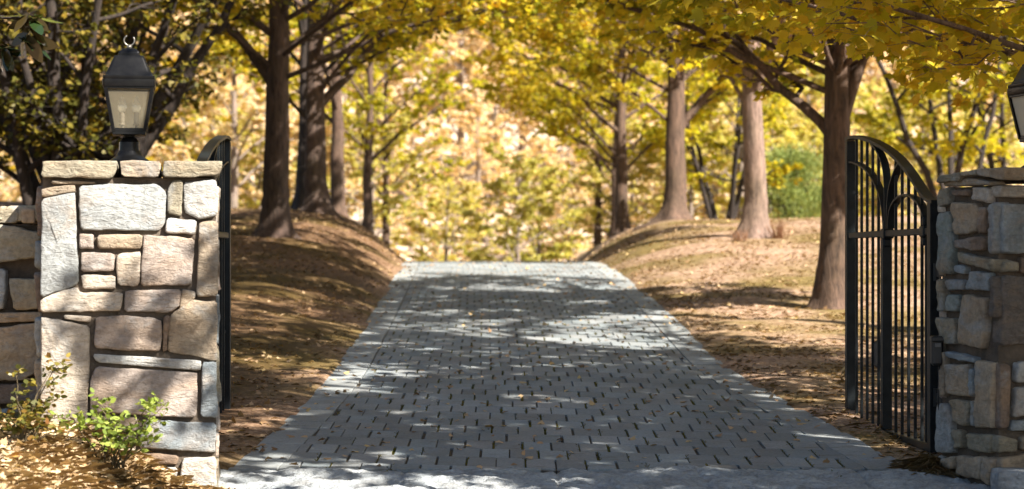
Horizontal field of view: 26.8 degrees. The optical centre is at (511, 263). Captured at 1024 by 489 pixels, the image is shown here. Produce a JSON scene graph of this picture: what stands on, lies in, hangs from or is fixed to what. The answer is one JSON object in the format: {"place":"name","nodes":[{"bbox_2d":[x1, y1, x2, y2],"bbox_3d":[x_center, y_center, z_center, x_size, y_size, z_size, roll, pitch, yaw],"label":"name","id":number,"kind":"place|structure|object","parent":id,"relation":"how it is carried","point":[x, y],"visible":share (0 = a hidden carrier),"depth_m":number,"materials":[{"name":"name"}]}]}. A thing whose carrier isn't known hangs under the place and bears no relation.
{"place":"outdoors","nodes":[
{"label":"outdoors","id":0,"kind":"place"},
{"bbox_2d":[0,0,1023,488],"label":"ground","id":1,"kind":"structure","parent":0,"point":[302,328],"depth_m":23.06,"materials":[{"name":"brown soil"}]},
{"bbox_2d":[0,143,18,200],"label":"distant tree","id":2,"kind":"object","parent":1,"relation":"on","point":[5,194],"visible":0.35,"depth_m":73.62,"materials":[{"name":"yellow plant"}]},
{"bbox_2d":[0,132,37,201],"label":"distant tree","id":3,"kind":"object","parent":1,"relation":"on","point":[13,169],"visible":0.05,"depth_m":79.49,"materials":[{"name":"yellow plant"}]},
{"bbox_2d":[2,159,39,194],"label":"distant tree","id":4,"kind":"object","parent":1,"relation":"on","point":[14,187],"visible":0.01,"depth_m":79.81,"materials":[{"name":"yellow plant"}]},
{"bbox_2d":[0,205,42,412],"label":"stone wall","id":5,"kind":"structure","parent":1,"relation":"on","point":[19,311],"depth_m":11.31,"materials":[{"name":"grey stone"}]},
{"bbox_2d":[0,13,61,71],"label":"magnolia tree","id":6,"kind":"object","parent":1,"relation":"on","point":[37,43],"visible":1,"depth_m":11.53,"materials":[{"name":"green plant"}]},
{"bbox_2d":[0,352,81,441],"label":"rose bush","id":7,"kind":"object","parent":1,"relation":"on","point":[27,415],"visible":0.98,"depth_m":10.10,"materials":[{"name":"plant"}]},
{"bbox_2d":[0,0,116,175],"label":"multi stem tree","id":8,"kind":"object","parent":1,"relation":"on","point":[3,137],"visible":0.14,"depth_m":29.64,"materials":[{"name":"green plant"}]},
{"bbox_2d":[17,0,137,81],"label":"distant tree","id":9,"kind":"object","parent":1,"relation":"on","point":[79,64],"depth_m":114.34,"materials":[{"name":"yellow plant"}]},
{"bbox_2d":[50,387,170,470],"bbox_3d":[-1.873,0.813,10.176,0.509,0.458,0.405,0,0,11],"label":"rose bush","id":10,"kind":"object","parent":1,"relation":"on","point":[108,437],"visible":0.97,"depth_m":10.18,"materials":[{"name":"green plant"}]},
{"bbox_2d":[0,418,235,488],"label":"leaves","id":11,"kind":"object","parent":1,"relation":"on","point":[97,467],"visible":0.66,"depth_m":9.96,"materials":[{"name":"brown plant"}]},
{"bbox_2d":[34,160,221,487],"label":"stone pier","id":12,"kind":"structure","parent":1,"relation":"on","point":[127,283],"depth_m":10.82,"materials":[{"name":"beige stone"}]},
{"bbox_2d":[102,35,155,168],"bbox_3d":[-2.015,-0.851,11.323,0.272,0.700,0.272,0,0,-9],"label":"post lantern","id":13,"kind":"object","parent":12,"relation":"on","point":[128,83],"visible":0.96,"depth_m":11.26,"materials":[{"name":"black metal"}]},
{"bbox_2d":[197,135,230,412],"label":"iron gate","id":14,"kind":"structure","parent":12,"relation":"attached to","point":[217,148],"depth_m":14.09,"materials":[{"name":"black metal"}]},
{"bbox_2d":[12,0,246,179],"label":"multi stem tree","id":15,"kind":"object","parent":1,"relation":"on","point":[191,89],"visible":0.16,"depth_m":33.52,"materials":[{"name":"green plant"}]},
{"bbox_2d":[0,0,292,224],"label":"multi stem tree","id":16,"kind":"object","parent":1,"relation":"on","point":[56,132],"visible":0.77,"depth_m":27.05,"materials":[{"name":"green plant"}]},
{"bbox_2d":[147,133,187,164],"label":"distant tree","id":17,"kind":"object","parent":1,"relation":"on","point":[157,159],"visible":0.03,"depth_m":78.27,"materials":[{"name":"yellow plant"}]},
{"bbox_2d":[100,3,242,153],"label":"distant tree","id":18,"kind":"object","parent":1,"relation":"on","point":[167,53],"visible":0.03,"depth_m":109.69,"materials":[{"name":"yellow plant"}]},
{"bbox_2d":[148,98,203,160],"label":"distant tree","id":19,"kind":"object","parent":1,"relation":"on","point":[179,121],"visible":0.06,"depth_m":93.46,"materials":[{"name":"yellow plant"}]},
{"bbox_2d":[147,51,258,177],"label":"distant tree","id":20,"kind":"object","parent":1,"relation":"on","point":[184,119],"visible":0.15,"depth_m":75.33,"materials":[{"name":"yellow plant"}]},
{"bbox_2d":[154,41,261,156],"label":"distant tree","id":21,"kind":"object","parent":1,"relation":"on","point":[238,83],"visible":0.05,"depth_m":102.06,"materials":[{"name":"yellow plant"}]},
{"bbox_2d":[159,109,262,204],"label":"distant tree","id":22,"kind":"object","parent":1,"relation":"on","point":[174,124],"visible":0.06,"depth_m":74.86,"materials":[{"name":"yellow plant"}]},
{"bbox_2d":[151,4,298,207],"bbox_3d":[-7.966,-4.159,63.443,4.496,7.834,5.516,0,0,16],"label":"distant tree","id":23,"kind":"object","parent":1,"relation":"on","point":[249,104],"visible":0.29,"depth_m":62.86,"materials":[{"name":"yellow plant"}]},
{"bbox_2d":[188,0,298,108],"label":"distant tree","id":24,"kind":"object","parent":1,"relation":"on","point":[246,78],"visible":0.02,"depth_m":120.92,"materials":[{"name":"yellow plant"}]},
{"bbox_2d":[226,104,297,208],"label":"distant tree","id":25,"kind":"object","parent":1,"relation":"on","point":[252,162],"visible":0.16,"depth_m":65.66,"materials":[{"name":"yellow plant"}]},
{"bbox_2d":[227,98,297,208],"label":"distant tree","id":26,"kind":"object","parent":1,"relation":"on","point":[249,159],"visible":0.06,"depth_m":71.47,"materials":[{"name":"yellow plant"}]},
{"bbox_2d":[230,81,297,203],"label":"distant tree","id":27,"kind":"object","parent":1,"relation":"on","point":[263,113],"visible":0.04,"depth_m":80.71,"materials":[{"name":"yellow plant"}]},
{"bbox_2d":[238,143,291,207],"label":"distant tree","id":28,"kind":"object","parent":1,"relation":"on","point":[255,151],"visible":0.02,"depth_m":75.49,"materials":[{"name":"yellow plant"}]},
{"bbox_2d":[223,0,388,218],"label":"maple tree","id":29,"kind":"object","parent":1,"relation":"on","point":[337,180],"visible":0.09,"depth_m":46.34,"materials":[{"name":"brown plant"}]},
{"bbox_2d":[250,100,362,211],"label":"distant tree","id":30,"kind":"object","parent":1,"relation":"on","point":[259,194],"visible":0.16,"depth_m":65.47,"materials":[{"name":"yellow plant"}]},
{"bbox_2d":[222,0,426,209],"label":"maple tree","id":31,"kind":"object","parent":1,"relation":"on","point":[299,192],"visible":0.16,"depth_m":40.91,"materials":[{"name":"plant"}]},
{"bbox_2d":[289,45,417,215],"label":"distant tree","id":32,"kind":"object","parent":1,"relation":"on","point":[351,186],"visible":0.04,"depth_m":72.57,"materials":[{"name":"yellow plant"}]},
{"bbox_2d":[103,0,616,238],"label":"maple tree","id":33,"kind":"object","parent":1,"relation":"on","point":[275,220],"visible":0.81,"depth_m":29.79,"materials":[{"name":"plant"}]},
{"bbox_2d":[349,163,406,247],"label":"distant tree","id":34,"kind":"object","parent":1,"relation":"on","point":[399,232],"visible":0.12,"depth_m":81.65,"materials":[{"name":"yellow plant"}]},
{"bbox_2d":[326,94,435,235],"bbox_3d":[-4.131,-2.524,64.528,3.948,4.957,3.662,0,0,-31],"label":"distant tree","id":35,"kind":"object","parent":1,"relation":"on","point":[398,198],"visible":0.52,"depth_m":64.39,"materials":[{"name":"yellow plant"}]},
{"bbox_2d":[346,50,427,181],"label":"distant tree","id":36,"kind":"object","parent":1,"relation":"on","point":[391,84],"visible":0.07,"depth_m":111.67,"materials":[{"name":"yellow plant"}]},
{"bbox_2d":[201,0,576,222],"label":"maple tree","id":37,"kind":"object","parent":1,"relation":"on","point":[317,200],"visible":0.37,"depth_m":35.90,"materials":[{"name":"plant"}]},
{"bbox_2d":[289,0,489,232],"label":"maple tree","id":38,"kind":"object","parent":1,"relation":"on","point":[370,104],"visible":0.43,"depth_m":55.90,"materials":[{"name":"yellow plant"}]},
{"bbox_2d":[351,47,436,160],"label":"distant tree","id":39,"kind":"object","parent":1,"relation":"on","point":[405,76],"visible":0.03,"depth_m":115.97,"materials":[{"name":"yellow plant"}]},
{"bbox_2d":[325,19,470,244],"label":"maple tree","id":40,"kind":"object","parent":1,"relation":"on","point":[386,158],"visible":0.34,"depth_m":66.00,"materials":[{"name":"yellow plant"}]},
{"bbox_2d":[379,177,456,260],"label":"distant tree","id":41,"kind":"object","parent":1,"relation":"on","point":[405,253],"visible":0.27,"depth_m":85.33,"materials":[{"name":"yellow plant"}]},
{"bbox_2d":[374,113,465,253],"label":"distant tree","id":42,"kind":"object","parent":1,"relation":"on","point":[410,143],"visible":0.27,"depth_m":95.95,"materials":[{"name":"yellow plant"}]},
{"bbox_2d":[375,7,498,178],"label":"distant tree","id":43,"kind":"object","parent":1,"relation":"on","point":[473,47],"visible":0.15,"depth_m":113.55,"materials":[{"name":"yellow plant"}]},
{"bbox_2d":[390,173,497,260],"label":"distant tree","id":44,"kind":"object","parent":1,"relation":"on","point":[446,243],"visible":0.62,"depth_m":71.95,"materials":[{"name":"yellow plant"}]},
{"bbox_2d":[407,177,504,260],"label":"distant tree","id":45,"kind":"object","parent":1,"relation":"on","point":[453,257],"visible":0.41,"depth_m":80.53,"materials":[{"name":"yellow plant"}]},
{"bbox_2d":[391,3,533,204],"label":"distant tree","id":46,"kind":"object","parent":1,"relation":"on","point":[449,65],"visible":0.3,"depth_m":107.62,"materials":[{"name":"yellow plant"}]},
{"bbox_2d":[424,84,531,240],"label":"distant tree","id":47,"kind":"object","parent":1,"relation":"on","point":[463,118],"visible":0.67,"depth_m":99.22,"materials":[{"name":"yellow plant"}]},
{"bbox_2d":[440,179,531,260],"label":"distant tree","id":48,"kind":"object","parent":1,"relation":"on","point":[483,209],"visible":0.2,"depth_m":83.94,"materials":[{"name":"yellow plant"}]},
{"bbox_2d":[437,39,556,208],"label":"distant tree","id":49,"kind":"object","parent":1,"relation":"on","point":[462,51],"visible":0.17,"depth_m":106.69,"materials":[{"name":"yellow plant"}]},
{"bbox_2d":[449,142,585,260],"bbox_3d":[0.110,-0.920,63.139,4.166,5.231,3.864,0,0,44],"label":"distant tree","id":50,"kind":"object","parent":1,"relation":"on","point":[528,208],"visible":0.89,"depth_m":62.80,"materials":[{"name":"yellow plant"}]},
{"bbox_2d":[439,1,602,200],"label":"distant tree","id":51,"kind":"object","parent":1,"relation":"on","point":[481,43],"visible":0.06,"depth_m":107.94,"materials":[{"name":"yellow plant"}]},
{"bbox_2d":[482,154,591,260],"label":"distant tree","id":52,"kind":"object","parent":1,"relation":"on","point":[524,188],"visible":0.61,"depth_m":69.41,"materials":[{"name":"yellow plant"}]},
{"bbox_2d":[511,111,609,238],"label":"distant tree","id":53,"kind":"object","parent":1,"relation":"on","point":[543,145],"visible":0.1,"depth_m":94.45,"materials":[{"name":"yellow plant"}]},
{"bbox_2d":[509,38,611,161],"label":"distant tree","id":54,"kind":"object","parent":1,"relation":"on","point":[525,130],"visible":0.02,"depth_m":106.54,"materials":[{"name":"yellow plant"}]},
{"bbox_2d":[521,157,610,260],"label":"distant tree","id":55,"kind":"object","parent":1,"relation":"on","point":[580,189],"visible":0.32,"depth_m":78.12,"materials":[{"name":"yellow plant"}]},
{"bbox_2d":[534,160,610,259],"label":"distant tree","id":56,"kind":"object","parent":1,"relation":"on","point":[589,194],"visible":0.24,"depth_m":82.75,"materials":[{"name":"yellow plant"}]},
{"bbox_2d":[226,207,924,468],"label":"fallen leaves","id":57,"kind":"object","parent":1,"relation":"on","point":[267,402],"visible":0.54,"depth_m":21.18,"materials":[{"name":"brown plant"}]},
{"bbox_2d":[450,0,739,239],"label":"maple tree","id":58,"kind":"object","parent":1,"relation":"on","point":[556,95],"visible":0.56,"depth_m":49.93,"materials":[{"name":"yellow plant"}]},
{"bbox_2d":[532,23,662,246],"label":"maple tree","id":59,"kind":"object","parent":1,"relation":"on","point":[597,235],"visible":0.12,"depth_m":65.92,"materials":[{"name":"yellow plant"}]},
{"bbox_2d":[543,4,664,187],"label":"distant tree","id":60,"kind":"object","parent":1,"relation":"on","point":[647,121],"visible":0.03,"depth_m":110.99,"materials":[{"name":"yellow plant"}]},
{"bbox_2d":[218,465,990,488],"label":"granite kerb","id":61,"kind":"structure","parent":1,"relation":"on","point":[688,477],"depth_m":11.21,"materials":[{"name":"grey stone"}]},
{"bbox_2d":[554,86,659,221],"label":"distant tree","id":62,"kind":"object","parent":1,"relation":"on","point":[563,160],"visible":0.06,"depth_m":89.29,"materials":[{"name":"yellow plant"}]},
{"bbox_2d":[566,118,664,234],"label":"distant tree","id":63,"kind":"object","parent":1,"relation":"on","point":[595,175],"visible":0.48,"depth_m":64.49,"materials":[{"name":"yellow plant"}]},
{"bbox_2d":[454,2,777,231],"bbox_3d":[2.113,-5.551,38.423,9.076,10.362,5.712,0,0,0],"label":"maple tree","id":64,"kind":"object","parent":1,"relation":"on","point":[677,119],"visible":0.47,"depth_m":38.37,"materials":[{"name":"yellow plant"}]},
{"bbox_2d":[519,3,722,237],"bbox_3d":[2.847,-4.611,57.685,5.573,9.026,4.902,0,0,-13],"label":"maple tree","id":65,"kind":"object","parent":1,"relation":"on","point":[645,83],"visible":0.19,"depth_m":57.55,"materials":[{"name":"yellow plant"}]},
{"bbox_2d":[587,150,662,238],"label":"distant tree","id":66,"kind":"object","parent":1,"relation":"on","point":[606,230],"visible":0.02,"depth_m":84.66,"materials":[{"name":"yellow plant"}]},
{"bbox_2d":[565,110,699,252],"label":"distant tree","id":67,"kind":"object","parent":1,"relation":"on","point":[607,190],"visible":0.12,"depth_m":74.62,"materials":[{"name":"yellow plant"}]},
{"bbox_2d":[600,25,710,125],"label":"distant tree","id":68,"kind":"object","parent":1,"relation":"on","point":[656,88],"visible":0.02,"depth_m":110.07,"materials":[{"name":"yellow plant"}]},
{"bbox_2d":[502,0,861,238],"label":"maple tree","id":69,"kind":"object","parent":1,"relation":"on","point":[755,218],"visible":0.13,"depth_m":32.81,"materials":[{"name":"yellow plant"}]},
{"bbox_2d":[628,101,743,222],"bbox_3d":[5.237,-2.506,63.498,3.982,5.000,3.694,0,0,-14],"label":"distant tree","id":70,"kind":"object","parent":1,"relation":"on","point":[655,202],"visible":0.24,"depth_m":63.30,"materials":[{"name":"yellow plant"}]},
{"bbox_2d":[629,85,779,220],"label":"distant tree","id":71,"kind":"object","parent":1,"relation":"on","point":[701,208],"visible":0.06,"depth_m":67.36,"materials":[{"name":"yellow plant"}]},
{"bbox_2d":[642,86,766,218],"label":"distant tree","id":72,"kind":"object","parent":1,"relation":"on","point":[714,189],"visible":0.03,"depth_m":81.12,"materials":[{"name":"yellow plant"}]},
{"bbox_2d":[630,13,804,218],"bbox_3d":[4.569,-3.307,49.204,4.160,5.858,4.704,0,0,0],"label":"multi stem tree","id":73,"kind":"object","parent":1,"relation":"on","point":[696,169],"visible":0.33,"depth_m":48.88,"materials":[{"name":"yellow plant"}]},
{"bbox_2d":[639,14,815,218],"bbox_3d":[6.449,-3.832,63.297,5.453,7.744,4.445,0,0,4],"label":"distant tree","id":74,"kind":"object","parent":1,"relation":"on","point":[785,138],"visible":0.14,"depth_m":63.08,"materials":[{"name":"yellow plant"}]},
{"bbox_2d":[730,226,748,241],"bbox_3d":[3.408,-0.427,32.297,0.309,0.261,0.250,0,0,0],"label":"dry weed","id":75,"kind":"object","parent":1,"relation":"on","point":[738,234],"visible":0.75,"depth_m":32.28,"materials":[{"name":"brown plant"}]},
{"bbox_2d":[686,69,823,217],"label":"distant tree","id":76,"kind":"object","parent":1,"relation":"on","point":[732,145],"visible":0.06,"depth_m":71.85,"materials":[{"name":"yellow plant"}]},
{"bbox_2d":[711,106,822,218],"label":"distant tree","id":77,"kind":"object","parent":1,"relation":"on","point":[802,138],"visible":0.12,"depth_m":66.60,"materials":[{"name":"yellow plant"}]},
{"bbox_2d":[530,0,1023,309],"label":"maple tree","id":78,"kind":"object","parent":1,"relation":"on","point":[842,72],"visible":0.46,"depth_m":22.86,"materials":[{"name":"yellow plant"}]},
{"bbox_2d":[765,221,793,239],"bbox_3d":[4.061,-0.491,32.602,0.453,0.339,0.380,0,0,11],"label":"dry weed","id":79,"kind":"object","parent":1,"relation":"on","point":[779,232],"visible":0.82,"depth_m":32.57,"materials":[{"name":"brown plant"}]},
{"bbox_2d":[739,139,822,218],"bbox_3d":[7.687,-1.877,58.070,3.085,2.917,3.428,0,0,-43],"label":"evergreen bush","id":80,"kind":"object","parent":1,"relation":"on","point":[801,200],"visible":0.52,"depth_m":57.60,"materials":[{"name":"green plant"}]},
{"bbox_2d":[765,55,870,209],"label":"distant tree","id":81,"kind":"object","parent":1,"relation":"on","point":[818,95],"visible":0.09,"depth_m":71.82,"materials":[{"name":"yellow plant"}]},
{"bbox_2d":[799,125,870,215],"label":"distant tree","id":82,"kind":"object","parent":1,"relation":"on","point":[810,137],"visible":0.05,"depth_m":68.72,"materials":[{"name":"yellow plant"}]},
{"bbox_2d":[647,0,1023,110],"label":"maple tree","id":83,"kind":"object","parent":1,"relation":"on","point":[884,23],"visible":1,"depth_m":14.63,"materials":[{"name":"yellow plant"}]},
{"bbox_2d":[792,70,917,214],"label":"distant tree","id":84,"kind":"object","parent":1,"relation":"on","point":[872,86],"visible":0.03,"depth_m":76.73,"materials":[{"name":"yellow plant"}]},
{"bbox_2d":[803,83,913,213],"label":"distant tree","id":85,"kind":"object","parent":1,"relation":"on","point":[874,98],"visible":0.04,"depth_m":89.92,"materials":[{"name":"yellow plant"}]},
{"bbox_2d":[801,49,971,181],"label":"distant tree","id":86,"kind":"object","parent":1,"relation":"on","point":[873,69],"visible":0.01,"depth_m":105.69,"materials":[{"name":"yellow plant"}]},
{"bbox_2d":[858,148,919,215],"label":"distant tree","id":87,"kind":"object","parent":1,"relation":"on","point":[891,163],"visible":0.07,"depth_m":71.78,"materials":[{"name":"yellow plant"}]},
{"bbox_2d":[852,46,934,181],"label":"distant tree","id":88,"kind":"object","parent":1,"relation":"on","point":[869,77],"visible":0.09,"depth_m":100.06,"materials":[{"name":"yellow plant"}]},
{"bbox_2d":[858,90,937,215],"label":"distant tree","id":89,"kind":"object","parent":1,"relation":"on","point":[867,108],"visible":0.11,"depth_m":73.35,"materials":[{"name":"yellow plant"}]},
{"bbox_2d":[858,81,974,214],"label":"distant tree","id":90,"kind":"object","parent":1,"relation":"on","point":[938,110],"visible":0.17,"depth_m":68.93,"materials":[{"name":"yellow plant"}]},
{"bbox_2d":[859,96,977,216],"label":"distant tree","id":91,"kind":"object","parent":1,"relation":"on","point":[959,118],"visible":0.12,"depth_m":69.42,"materials":[{"name":"yellow plant"}]},
{"bbox_2d":[887,454,959,479],"bbox_3d":[2.284,1.088,11.627,0.558,0.103,0.700,0,0,0],"label":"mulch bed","id":92,"kind":"object","parent":1,"relation":"on","point":[927,463],"visible":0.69,"depth_m":11.51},
{"bbox_2d":[850,0,1023,212],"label":"multi stem tree","id":93,"kind":"object","parent":1,"relation":"on","point":[968,140],"visible":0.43,"depth_m":41.71,"materials":[{"name":"yellow plant"}]},
{"bbox_2d":[899,73,1006,192],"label":"distant tree","id":94,"kind":"object","parent":1,"relation":"on","point":[954,115],"visible":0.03,"depth_m":99.66,"materials":[{"name":"yellow plant"}]},
{"bbox_2d":[916,5,1023,184],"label":"multi stem tree","id":95,"kind":"object","parent":1,"relation":"on","point":[1003,147],"visible":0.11,"depth_m":44.68,"materials":[{"name":"yellow plant"}]},
{"bbox_2d":[925,98,1023,201],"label":"distant tree","id":96,"kind":"object","parent":1,"relation":"on","point":[1010,135],"visible":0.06,"depth_m":70.22,"materials":[{"name":"yellow plant"}]},
{"bbox_2d":[935,167,1023,484],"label":"stone pier","id":97,"kind":"structure","parent":1,"relation":"on","point":[979,431],"depth_m":11.10,"materials":[{"name":"grey stone"}]},
{"bbox_2d":[844,135,941,452],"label":"iron gate","id":98,"kind":"structure","parent":97,"relation":"attached to","point":[889,199],"depth_m":13.12,"materials":[{"name":"black metal"}]},
{"bbox_2d":[930,336,943,410],"bbox_3d":[2.272,0.612,11.492,0.072,0.445,0.076,0,0,0],"label":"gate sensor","id":99,"kind":"object","parent":97,"relation":"attached to","point":[936,346],"visible":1,"depth_m":11.47,"materials":[{"name":"black plastic"}]},
{"bbox_2d":[1007,64,1023,167],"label":"post lantern","id":100,"kind":"object","parent":97,"relation":"on","point":[1015,92],"visible":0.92,"depth_m":11.40,"materials":[{"name":"black metal"}]},
{"bbox_2d":[967,97,1022,184],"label":"distant tree","id":101,"kind":"object","parent":1,"relation":"on","point":[1013,132],"visible":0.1,"depth_m":87.59,"materials":[{"name":"yellow plant"}]},
{"bbox_2d":[990,467,1023,488],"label":"granite block","id":102,"kind":"structure","parent":1,"relation":"on","point":[1006,478],"depth_m":10.70,"materials":[{"name":"grey stone"}]},
{"bbox_2d":[228,261,895,473],"bbox_3d":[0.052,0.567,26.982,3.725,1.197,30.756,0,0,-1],"label":"driveway","id":103,"kind":"structure","parent":0,"point":[730,449],"depth_m":15.14,"materials":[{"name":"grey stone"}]},
{"bbox_2d":[314,293,844,476],"bbox_3d":[0.327,0.749,18.755,3.008,0.798,14.757,0,0,0],"label":"joint moss","id":104,"kind":"object","parent":103,"relation":"on","point":[501,410],"visible":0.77,"depth_m":15.26,"materials":[{"name":"plant"}]},
{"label":"road","id":105,"kind":"structure","parent":0,"visible":0},
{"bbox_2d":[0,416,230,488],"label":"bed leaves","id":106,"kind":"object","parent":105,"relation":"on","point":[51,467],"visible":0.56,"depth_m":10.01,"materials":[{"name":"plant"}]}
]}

